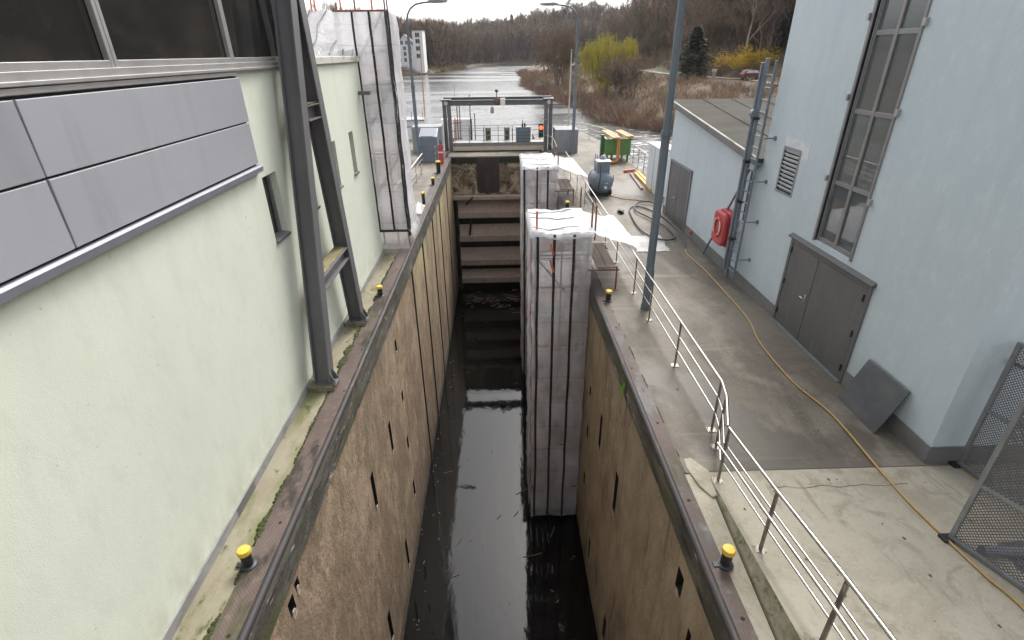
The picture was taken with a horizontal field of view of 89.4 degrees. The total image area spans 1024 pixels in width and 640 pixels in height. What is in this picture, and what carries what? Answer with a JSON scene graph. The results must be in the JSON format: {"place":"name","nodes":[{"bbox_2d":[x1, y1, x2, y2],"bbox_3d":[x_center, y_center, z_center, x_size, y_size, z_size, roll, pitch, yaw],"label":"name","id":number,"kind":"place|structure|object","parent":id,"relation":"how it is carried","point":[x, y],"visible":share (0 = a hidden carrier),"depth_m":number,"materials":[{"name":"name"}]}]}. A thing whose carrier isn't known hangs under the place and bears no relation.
{"place":"outdoors","nodes":[
{"label":"outdoors","id":0,"kind":"place"},
{"bbox_2d":[172,255,396,639],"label":"quay strip","id":1,"kind":"object","parent":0,"point":[208,604],"visible":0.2,"depth_m":8.06,"materials":[{"name":"concrete"}]},
{"bbox_2d":[203,256,395,639],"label":"moss tufts","id":2,"kind":"object","parent":1,"relation":"on","point":[260,529],"visible":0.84,"depth_m":8.17,"materials":[{"name":"plant"}]},
{"bbox_2d":[272,0,369,391],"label":"column frame","id":3,"kind":"object","parent":1,"relation":"on","point":[306,121],"visible":1,"depth_m":10.38,"materials":[{"name":"grey paint"}]},
{"bbox_2d":[337,344,353,372],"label":"moss tufts","id":4,"kind":"object","parent":1,"relation":"on","point":[349,349],"visible":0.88,"depth_m":11.97,"materials":[{"name":"plant"}]},
{"bbox_2d":[210,157,458,639],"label":"lock wall","id":5,"kind":"structure","parent":0,"point":[334,552],"depth_m":12.34,"materials":[{"name":"brown weathered concrete"},{"name":"dark steel"}]},
{"bbox_2d":[235,545,257,571],"bbox_3d":[-3.654,3.233,7.056,0.278,0.325,0.225,-1,27,-1],"label":"bollard","id":6,"kind":"object","parent":5,"relation":"on","point":[248,563],"visible":1,"depth_m":7.02,"materials":[{"name":"black metal"}]},
{"bbox_2d":[438,140,443,163],"bbox_3d":[-4.430,-10.444,32.246,0.300,1.500,0.113,-1,27,-1],"label":"hazard board","id":7,"kind":"object","parent":5,"relation":"on","point":[440,153],"visible":0.87,"depth_m":32.23,"materials":[{"name":"red plastic"}]},
{"bbox_2d":[380,134,453,254],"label":"quay","id":8,"kind":"structure","parent":0,"point":[421,185],"depth_m":27.54,"materials":[{"name":"concrete"}]},
{"bbox_2d":[0,0,383,639],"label":"lock building","id":9,"kind":"structure","parent":8,"relation":"on","point":[156,373],"depth_m":5.90,"materials":[{"name":"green paint"}]},
{"bbox_2d":[0,0,114,71],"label":"window","id":10,"kind":"structure","parent":9,"relation":"in","point":[35,34],"depth_m":4.82,"materials":[{"name":"black glass"}]},
{"bbox_2d":[94,0,232,66],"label":"window","id":11,"kind":"structure","parent":9,"relation":"in","point":[137,32],"depth_m":6.46,"materials":[{"name":"black glass"}]},
{"bbox_2d":[219,0,278,62],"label":"window","id":12,"kind":"structure","parent":9,"relation":"in","point":[249,24],"depth_m":8.74,"materials":[{"name":"black glass"}]},
{"bbox_2d":[262,174,290,243],"bbox_3d":[-4.403,-2.082,9.498,0.240,1.260,0.720,-1,27,-1],"label":"slit window","id":13,"kind":"structure","parent":9,"relation":"in","point":[280,234],"depth_m":9.69,"materials":[{"name":"black glass"}]},
{"bbox_2d":[306,0,417,248],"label":"sheeted scaffold","id":14,"kind":"object","parent":8,"relation":"on","point":[371,38],"visible":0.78,"depth_m":16.49,"materials":[{"name":"white plastic"}]},
{"bbox_2d":[411,153,422,184],"bbox_3d":[-5.127,-7.059,26.149,0.180,1.108,9.201,-1,27,-1],"label":"railing","id":15,"kind":"object","parent":8,"relation":"on","point":[417,159],"visible":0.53,"depth_m":28.12,"materials":[{"name":"silver metal"}]},
{"bbox_2d":[407,111,427,138],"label":"sheeted scaffold","id":16,"kind":"object","parent":8,"relation":"on","point":[410,122],"visible":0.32,"depth_m":41.87,"materials":[{"name":"white metal"}]},
{"bbox_2d":[416,202,424,213],"bbox_3d":[-4.189,-5.079,23.091,0.450,0.342,1.500,-1,27,-1],"label":"crumpled sheet","id":17,"kind":"object","parent":8,"relation":"on","point":[420,207],"visible":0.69,"depth_m":22.86,"materials":[{"name":"paper"}]},
{"bbox_2d":[419,44,425,118],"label":"mast","id":18,"kind":"object","parent":8,"relation":"on","point":[422,84],"visible":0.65,"depth_m":41.21,"materials":[{"name":"metal"}]},
{"bbox_2d":[406,0,447,163],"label":"street lamp","id":19,"kind":"object","parent":8,"relation":"on","point":[413,85],"visible":0.96,"depth_m":30.50,"materials":[{"name":"metal"}]},
{"bbox_2d":[411,124,444,152],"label":"grey block","id":20,"kind":"structure","parent":8,"relation":"on","point":[440,130],"depth_m":36.34,"materials":[{"name":"paint"}]},
{"bbox_2d":[419,128,438,161],"bbox_3d":[-5.328,-11.315,33.450,1.150,1.960,1.315,-1,27,-1],"label":"control desk","id":21,"kind":"object","parent":8,"relation":"on","point":[428,139],"visible":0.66,"depth_m":32.98,"materials":[{"name":"blue paint"}]},
{"bbox_2d":[304,0,648,28],"label":"sky","id":22,"kind":"structure","parent":0,"point":[452,10],"materials":[{"name":"white"}]},
{"bbox_2d":[403,283,597,639],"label":"lock water","id":23,"kind":"structure","parent":0,"point":[474,496],"depth_m":19.56,"materials":[{"name":"black liquid"}]},
{"bbox_2d":[466,289,518,312],"bbox_3d":[-1.363,-1.354,36.886,3.853,0.025,3.870,-1,27,-1],"label":"reed scum","id":24,"kind":"object","parent":23,"relation":"on","point":[481,298],"visible":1,"depth_m":37.06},
{"bbox_2d":[525,187,638,516],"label":"scaffold tower","id":25,"kind":"structure","parent":23,"relation":"in","point":[569,232],"depth_m":16.84,"materials":[{"name":"white plastic"}]},
{"bbox_2d":[403,63,672,173],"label":"river","id":26,"kind":"structure","parent":0,"point":[482,81],"depth_m":80.62,"materials":[{"name":"liquid"}]},
{"bbox_2d":[441,94,475,139],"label":"river scaffold","id":27,"kind":"object","parent":26,"relation":"in","point":[460,135],"visible":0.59,"depth_m":42.35,"materials":[{"name":"orange paint"}]},
{"bbox_2d":[405,1,793,130],"bbox_3d":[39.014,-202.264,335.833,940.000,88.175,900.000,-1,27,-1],"label":"terrain","id":28,"kind":"structure","parent":0,"point":[519,60],"depth_m":105.20,"materials":[{"name":"brown plant"}]},
{"bbox_2d":[306,0,341,10],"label":"bare tree","id":29,"kind":"object","parent":28,"relation":"on","point":[332,7],"visible":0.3,"depth_m":191.98,"materials":[{"name":"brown plant"}]},
{"bbox_2d":[400,30,427,72],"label":"white house","id":30,"kind":"structure","parent":28,"relation":"on","point":[418,38],"depth_m":210.41,"materials":[{"name":"grey paint"}]},
{"bbox_2d":[404,17,433,48],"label":"bare tree","id":31,"kind":"object","parent":28,"relation":"on","point":[420,22],"visible":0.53,"depth_m":228.26,"materials":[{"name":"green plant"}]},
{"bbox_2d":[401,62,467,76],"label":"bank brush","id":32,"kind":"object","parent":28,"relation":"on","point":[452,67],"visible":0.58,"depth_m":235.97,"materials":[{"name":"brown plant"}]},
{"bbox_2d":[448,25,464,63],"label":"bare tree","id":33,"kind":"object","parent":28,"relation":"on","point":[454,44],"visible":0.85,"depth_m":272.02,"materials":[{"name":"brown plant"}]},
{"bbox_2d":[344,0,629,67],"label":"wood","id":34,"kind":"object","parent":28,"relation":"on","point":[488,42],"visible":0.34,"depth_m":379.84,"materials":[{"name":"brown plant"}]},
{"bbox_2d":[447,150,540,199],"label":"head wall","id":35,"kind":"structure","parent":28,"relation":"on","point":[496,174],"depth_m":35.50,"materials":[{"name":"concrete"}]},
{"bbox_2d":[454,193,534,288],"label":"lock gate","id":36,"kind":"structure","parent":35,"relation":"attached to","point":[488,236],"depth_m":37.54,"materials":[{"name":"metal"}]},
{"bbox_2d":[440,89,553,151],"bbox_3d":[-0.989,-14.013,35.906,7.700,4.400,1.214,-1,27,-1],"label":"lift gantry","id":37,"kind":"object","parent":35,"relation":"on","point":[545,101],"visible":1,"depth_m":35.54,"materials":[{"name":"metal"}]},
{"bbox_2d":[538,119,546,137],"bbox_3d":[2.139,-13.255,35.813,0.638,1.173,0.268,-5,28,-8],"label":"signal light","id":38,"kind":"object","parent":37,"relation":"attached to","point":[540,130],"visible":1,"depth_m":35.77,"materials":[{"name":"black metal"}]},
{"bbox_2d":[453,124,543,151],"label":"walkway","id":39,"kind":"structure","parent":35,"relation":"on","point":[484,144],"depth_m":36.40,"materials":[{"name":"grey metal"}]},
{"bbox_2d":[515,120,530,141],"bbox_3d":[0.787,-13.328,36.402,1.080,1.410,0.620,-1,27,-1],"label":"control cabinet","id":40,"kind":"object","parent":39,"relation":"on","point":[523,133],"visible":1,"depth_m":36.24,"materials":[{"name":"metal"}]},
{"bbox_2d":[527,27,561,76],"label":"bare tree","id":41,"kind":"object","parent":28,"relation":"on","point":[540,46],"visible":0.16,"depth_m":134.02,"materials":[{"name":"brown plant"}]},
{"bbox_2d":[526,22,587,84],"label":"bare tree","id":42,"kind":"object","parent":28,"relation":"on","point":[542,49],"visible":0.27,"depth_m":109.25,"materials":[{"name":"brown plant"}]},
{"bbox_2d":[537,26,580,86],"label":"bare tree","id":43,"kind":"object","parent":28,"relation":"on","point":[562,51],"visible":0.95,"depth_m":103.03,"materials":[{"name":"brown plant"}]},
{"bbox_2d":[514,67,675,134],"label":"water edge brush","id":44,"kind":"object","parent":28,"relation":"on","point":[527,76],"visible":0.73,"depth_m":68.95,"materials":[{"name":"plant"}]},
{"bbox_2d":[575,30,640,96],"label":"willow tree","id":45,"kind":"object","parent":28,"relation":"on","point":[593,56],"visible":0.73,"depth_m":78.71,"materials":[{"name":"yellow plant"}]},
{"bbox_2d":[599,14,623,39],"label":"bare tree","id":46,"kind":"object","parent":28,"relation":"on","point":[609,21],"visible":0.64,"depth_m":191.58,"materials":[{"name":"plant"}]},
{"bbox_2d":[594,52,640,99],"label":"bare tree","id":47,"kind":"object","parent":28,"relation":"on","point":[618,74],"visible":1,"depth_m":71.85,"materials":[{"name":"brown plant"}]},
{"bbox_2d":[611,14,636,44],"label":"bare tree","id":48,"kind":"object","parent":28,"relation":"on","point":[626,23],"visible":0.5,"depth_m":182.58,"materials":[{"name":"brown plant"}]},
{"bbox_2d":[602,53,653,99],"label":"bare tree","id":49,"kind":"object","parent":28,"relation":"on","point":[635,64],"visible":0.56,"depth_m":73.60,"materials":[{"name":"brown plant"}]},
{"bbox_2d":[611,14,646,55],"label":"bare tree","id":50,"kind":"object","parent":28,"relation":"on","point":[629,28],"visible":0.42,"depth_m":165.07,"materials":[{"name":"brown plant"}]},
{"bbox_2d":[617,20,650,54],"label":"bare tree","id":51,"kind":"object","parent":28,"relation":"on","point":[631,26],"visible":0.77,"depth_m":160.58,"materials":[{"name":"brown plant"}]},
{"bbox_2d":[630,8,662,56],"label":"bare tree","id":52,"kind":"object","parent":28,"relation":"on","point":[641,26],"visible":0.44,"depth_m":163.08,"materials":[{"name":"brown plant"}]},
{"bbox_2d":[629,2,663,54],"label":"bare tree","id":53,"kind":"object","parent":28,"relation":"on","point":[637,9],"visible":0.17,"depth_m":163.56,"materials":[{"name":"brown plant"}]},
{"bbox_2d":[538,179,758,639],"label":"lock wall","id":54,"kind":"structure","parent":28,"relation":"on","point":[651,552],"depth_m":10.86,"materials":[{"name":"stained brown concrete"},{"name":"dark steel"}]},
{"bbox_2d":[519,142,586,375],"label":"scaffold tower","id":55,"kind":"structure","parent":54,"relation":"attached to","point":[536,170],"depth_m":24.95,"materials":[{"name":"white plastic"}]},
{"bbox_2d":[712,544,735,571],"bbox_3d":[2.879,3.190,6.987,0.278,0.325,0.225,-1,27,-1],"label":"bollard","id":56,"kind":"object","parent":54,"relation":"on","point":[723,562],"visible":1,"depth_m":6.96,"materials":[{"name":"black metal"}]},
{"bbox_2d":[523,65,778,128],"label":"bank brush","id":57,"kind":"object","parent":28,"relation":"on","point":[721,93],"visible":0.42,"depth_m":74.89,"materials":[{"name":"brown plant"}]},
{"bbox_2d":[666,0,692,38],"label":"bare tree","id":58,"kind":"object","parent":28,"relation":"on","point":[674,17],"visible":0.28,"depth_m":131.76,"materials":[{"name":"brown plant"}]},
{"bbox_2d":[677,26,714,80],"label":"conifer","id":59,"kind":"object","parent":28,"relation":"on","point":[700,43],"visible":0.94,"depth_m":94.38,"materials":[{"name":"green plant"}]},
{"bbox_2d":[599,0,795,56],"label":"hillside wood","id":60,"kind":"object","parent":28,"relation":"on","point":[655,4],"visible":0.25,"depth_m":127.59,"materials":[{"name":"brown plant"}]},
{"bbox_2d":[659,0,741,67],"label":"bare tree","id":61,"kind":"object","parent":28,"relation":"on","point":[710,17],"visible":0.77,"depth_m":103.58,"materials":[{"name":"brown plant"}]},
{"bbox_2d":[682,0,719,56],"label":"bare tree","id":62,"kind":"object","parent":28,"relation":"on","point":[690,5],"visible":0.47,"depth_m":111.08,"materials":[{"name":"brown plant"}]},
{"bbox_2d":[628,30,787,79],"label":"slope brush","id":63,"kind":"object","parent":28,"relation":"on","point":[655,62],"visible":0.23,"depth_m":108.21,"materials":[{"name":"plant"}]},
{"bbox_2d":[691,0,757,56],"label":"bare tree","id":64,"kind":"object","parent":28,"relation":"on","point":[730,30],"visible":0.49,"depth_m":102.29,"materials":[{"name":"brown plant"}]},
{"bbox_2d":[705,43,782,70],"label":"yellow bush","id":65,"kind":"object","parent":28,"relation":"on","point":[739,61],"visible":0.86,"depth_m":92.17,"materials":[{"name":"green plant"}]},
{"bbox_2d":[725,0,777,53],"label":"bare tree","id":66,"kind":"object","parent":28,"relation":"on","point":[759,13],"visible":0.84,"depth_m":92.76,"materials":[{"name":"brown plant"}]},
{"bbox_2d":[738,0,786,57],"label":"bare tree","id":67,"kind":"object","parent":28,"relation":"on","point":[753,10],"visible":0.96,"depth_m":90.90,"materials":[{"name":"brown plant"}]},
{"bbox_2d":[769,0,794,23],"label":"bare tree","id":68,"kind":"object","parent":28,"relation":"on","point":[787,4],"visible":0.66,"depth_m":91.11,"materials":[{"name":"brown plant"}]},
{"bbox_2d":[772,9,794,53],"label":"conifer","id":69,"kind":"object","parent":28,"relation":"on","point":[786,22],"visible":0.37,"depth_m":91.81,"materials":[{"name":"green plant"}]},
{"bbox_2d":[643,70,778,84],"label":"gravel track","id":70,"kind":"structure","parent":0,"point":[715,77],"depth_m":90.51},
{"bbox_2d":[739,69,758,79],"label":"parked car","id":71,"kind":"object","parent":70,"relation":"on","point":[748,73],"visible":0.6,"depth_m":84.83,"materials":[{"name":"red paint"}]},
{"bbox_2d":[685,474,774,639],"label":"kerb strip","id":72,"kind":"object","parent":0,"point":[713,517],"visible":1,"depth_m":7.09,"materials":[{"name":"concrete"}]},
{"bbox_2d":[684,458,716,497],"bbox_3d":[3.119,2.710,8.596,0.350,0.318,0.888,-1,27,-1],"label":"ramp nose","id":73,"kind":"object","parent":72,"relation":"on","point":[700,475],"visible":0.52,"depth_m":8.51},
{"bbox_2d":[532,132,1023,473],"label":"quay","id":74,"kind":"structure","parent":0,"point":[773,429],"depth_m":11.58,"materials":[{"name":"concrete"}]},
{"bbox_2d":[540,2,578,153],"bbox_3d":[2.988,-15.352,33.486,2.496,8.920,0.250,-1,27,-1],"label":"street lamp","id":75,"kind":"object","parent":74,"relation":"on","point":[575,79],"visible":1,"depth_m":33.22,"materials":[{"name":"metal"}]},
{"bbox_2d":[552,126,577,152],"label":"grey block","id":76,"kind":"structure","parent":74,"relation":"on","point":[562,136],"depth_m":35.60,"materials":[{"name":"paint"}]},
{"bbox_2d":[568,49,571,125],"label":"mast","id":77,"kind":"object","parent":74,"relation":"on","point":[569,89],"visible":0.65,"depth_m":41.64,"materials":[{"name":"metal"}]},
{"bbox_2d":[588,153,613,194],"bbox_3d":[4.323,-7.104,25.084,1.103,1.965,1.768,-1,27,-1],"label":"compressor","id":78,"kind":"object","parent":74,"relation":"on","point":[600,179],"visible":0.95,"depth_m":24.55,"materials":[{"name":"blue paint"}]},
{"bbox_2d":[564,120,648,172],"bbox_3d":[6.779,-12.346,36.087,1.689,1.108,17.827,-5,28,-9],"label":"river railing","id":79,"kind":"object","parent":74,"relation":"on","point":[616,134],"visible":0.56,"depth_m":32.34,"materials":[{"name":"silver metal"}]},
{"bbox_2d":[610,139,619,163],"bbox_3d":[6.118,-10.359,31.829,1.352,1.518,0.365,-16,31,-27],"label":"drain pipe","id":80,"kind":"object","parent":74,"relation":"on","point":[617,153],"visible":0.84,"depth_m":32.02,"materials":[{"name":"plastic"}]},
{"bbox_2d":[599,134,632,161],"bbox_3d":[6.560,-11.123,33.249,1.800,1.550,2.000,-1,27,-1],"label":"green container","id":81,"kind":"object","parent":74,"relation":"on","point":[608,145],"visible":0.84,"depth_m":32.46,"materials":[{"name":"paint"}]},
{"bbox_2d":[634,172,651,191],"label":"beam","id":82,"kind":"structure","parent":74,"relation":"on","point":[641,179],"depth_m":27.35,"materials":[{"name":"wood"}]},
{"bbox_2d":[565,151,729,460],"bbox_3d":[3.401,-3.598,19.236,0.474,1.134,24.864,-1,27,0],"label":"quay railing","id":83,"kind":"object","parent":74,"relation":"on","point":[722,419],"visible":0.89,"depth_m":10.88,"materials":[{"name":"silver metal"}]},
{"bbox_2d":[632,235,669,251],"bbox_3d":[4.989,-2.798,18.836,1.332,0.019,1.816,-1,27,-1],"label":"ground sheet","id":84,"kind":"object","parent":74,"relation":"on","point":[642,242],"visible":0.73,"depth_m":18.73,"materials":[{"name":"plastic"}]},
{"bbox_2d":[629,201,685,248],"bbox_3d":[5.736,-3.975,20.981,1.604,0.154,6.209,-1,27,-1],"label":"black cable","id":85,"kind":"object","parent":74,"relation":"on","point":[668,228],"visible":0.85,"depth_m":20.62,"materials":[{"name":"rubber"}]},
{"bbox_2d":[646,142,670,196],"bbox_3d":[7.273,-7.381,25.296,0.850,2.200,2.200,-1,27,-1],"label":"white cabinet","id":86,"kind":"object","parent":74,"relation":"on","point":[653,158],"visible":0.41,"depth_m":25.20,"materials":[{"name":"metal"}]},
{"bbox_2d":[641,0,685,309],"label":"street lamp","id":87,"kind":"object","parent":74,"relation":"on","point":[666,132],"visible":0.91,"depth_m":12.20,"materials":[{"name":"metal"}]},
{"bbox_2d":[662,98,775,282],"bbox_3d":[9.855,-5.018,18.144,6.970,4.622,8.316,-1,27,-1],"label":"annex","id":88,"kind":"object","parent":74,"relation":"on","point":[709,139],"visible":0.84,"depth_m":17.98,"materials":[{"name":"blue paint"}]},
{"bbox_2d":[665,161,680,221],"bbox_3d":[6.534,-5.241,21.103,0.124,2.230,1.170,-1,27,-1],"label":"door","id":89,"kind":"structure","parent":88,"relation":"in","point":[675,168],"depth_m":21.06,"materials":[{"name":"grey paint"}]},
{"bbox_2d":[674,167,690,229],"bbox_3d":[6.601,-4.698,20.052,0.056,2.230,1.160,-1,27,-1],"label":"door","id":90,"kind":"structure","parent":88,"relation":"in","point":[684,178],"depth_m":20.04,"materials":[{"name":"grey paint"}]},
{"bbox_2d":[711,208,732,246],"bbox_3d":[6.494,-2.844,15.939,0.452,1.060,0.920,-1,27,-1],"label":"lifebuoy box","id":91,"kind":"object","parent":88,"relation":"attached to","point":[721,226],"visible":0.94,"depth_m":15.71,"materials":[{"name":"red plastic"}]},
{"bbox_2d":[605,189,1001,627],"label":"fallen leaves","id":92,"kind":"object","parent":74,"relation":"on","point":[930,575],"visible":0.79,"depth_m":8.40,"materials":[{"name":"plant"}]},
{"bbox_2d":[709,465,924,471],"bbox_3d":[5.113,2.487,8.665,3.650,0.006,0.030,-1,27,-1],"label":"ramp joint","id":93,"kind":"object","parent":74,"relation":"on","point":[817,468],"visible":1,"depth_m":8.66,"materials":[{"name":"concrete"}]},
{"bbox_2d":[685,248,1023,609],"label":"hose","id":94,"kind":"object","parent":74,"relation":"on","point":[1017,602],"visible":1,"depth_m":8.53,"materials":[{"name":"rubber"}]},
{"bbox_2d":[838,359,910,433],"bbox_3d":[6.738,1.408,9.699,0.342,0.938,1.160,-1,27,-1],"label":"leaning plate","id":95,"kind":"object","parent":74,"relation":"on","point":[872,396],"visible":1,"depth_m":9.64,"materials":[{"name":"metal"}]},
{"bbox_2d":[709,464,1023,639],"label":"ramp","id":96,"kind":"structure","parent":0,"point":[886,567],"depth_m":7.03,"materials":[{"name":"concrete"}]},
{"bbox_2d":[711,480,800,639],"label":"ramp side","id":97,"kind":"structure","parent":96,"relation":"attached to","point":[781,626],"depth_m":6.66,"materials":[{"name":"concrete"}]},
{"bbox_2d":[711,427,896,639],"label":"ramp railing","id":98,"kind":"object","parent":96,"relation":"on","point":[760,548],"visible":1,"depth_m":6.07,"materials":[{"name":"silver metal"}]},
{"bbox_2d":[777,483,907,487],"bbox_3d":[5.220,2.650,8.254,2.241,0.012,0.069,-1,27,-1],"label":"ramp crack","id":99,"kind":"object","parent":96,"relation":"on","point":[845,486],"visible":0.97,"depth_m":8.26,"materials":[{"name":"concrete"}]},
{"bbox_2d":[937,398,1023,590],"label":"gate","id":100,"kind":"structure","parent":96,"relation":"on","point":[980,485],"depth_m":6.54,"materials":[{"name":"metal"}]},
{"bbox_2d":[948,342,1023,506],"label":"gate","id":101,"kind":"structure","parent":96,"relation":"on","point":[996,392],"depth_m":7.97,"materials":[{"name":"metal"}]},
{"bbox_2d":[997,541,1023,572],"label":"floor grating","id":102,"kind":"object","parent":96,"relation":"on","point":[1015,557],"depth_m":6.89,"materials":[{"name":"metal"}]},
{"bbox_2d":[977,545,1023,556],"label":"pipe","id":103,"kind":"object","parent":102,"relation":"on","point":[1001,550],"visible":0.34,"depth_m":6.86,"materials":[{"name":"metal"}]},
{"bbox_2d":[737,0,1023,462],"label":"pump house","id":104,"kind":"structure","parent":0,"point":[886,233],"depth_m":9.07,"materials":[{"name":"blue paint"}]},
{"bbox_2d":[722,58,777,285],"bbox_3d":[6.516,-3.771,14.096,0.301,6.000,0.942,-8,28,-13],"label":"ladder","id":105,"kind":"object","parent":104,"relation":"attached to","point":[754,112],"visible":1,"depth_m":14.02,"materials":[{"name":"metal"}]},
{"bbox_2d":[775,243,819,339],"bbox_3d":[6.804,-0.688,12.463,0.123,2.060,1.110,-1,27,-1],"label":"door","id":106,"kind":"structure","parent":104,"relation":"in","point":[798,281],"depth_m":12.41,"materials":[{"name":"grey paint"}]},
{"bbox_2d":[797,260,867,378],"bbox_3d":[6.861,-0.041,11.211,0.086,2.060,1.670,-1,27,-1],"label":"door","id":107,"kind":"structure","parent":104,"relation":"in","point":[835,302],"depth_m":11.12,"materials":[{"name":"grey paint"}]},
{"bbox_2d":[812,0,932,261],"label":"window","id":108,"kind":"structure","parent":104,"relation":"in","point":[900,24],"depth_m":9.95,"materials":[{"name":"grey glass"}]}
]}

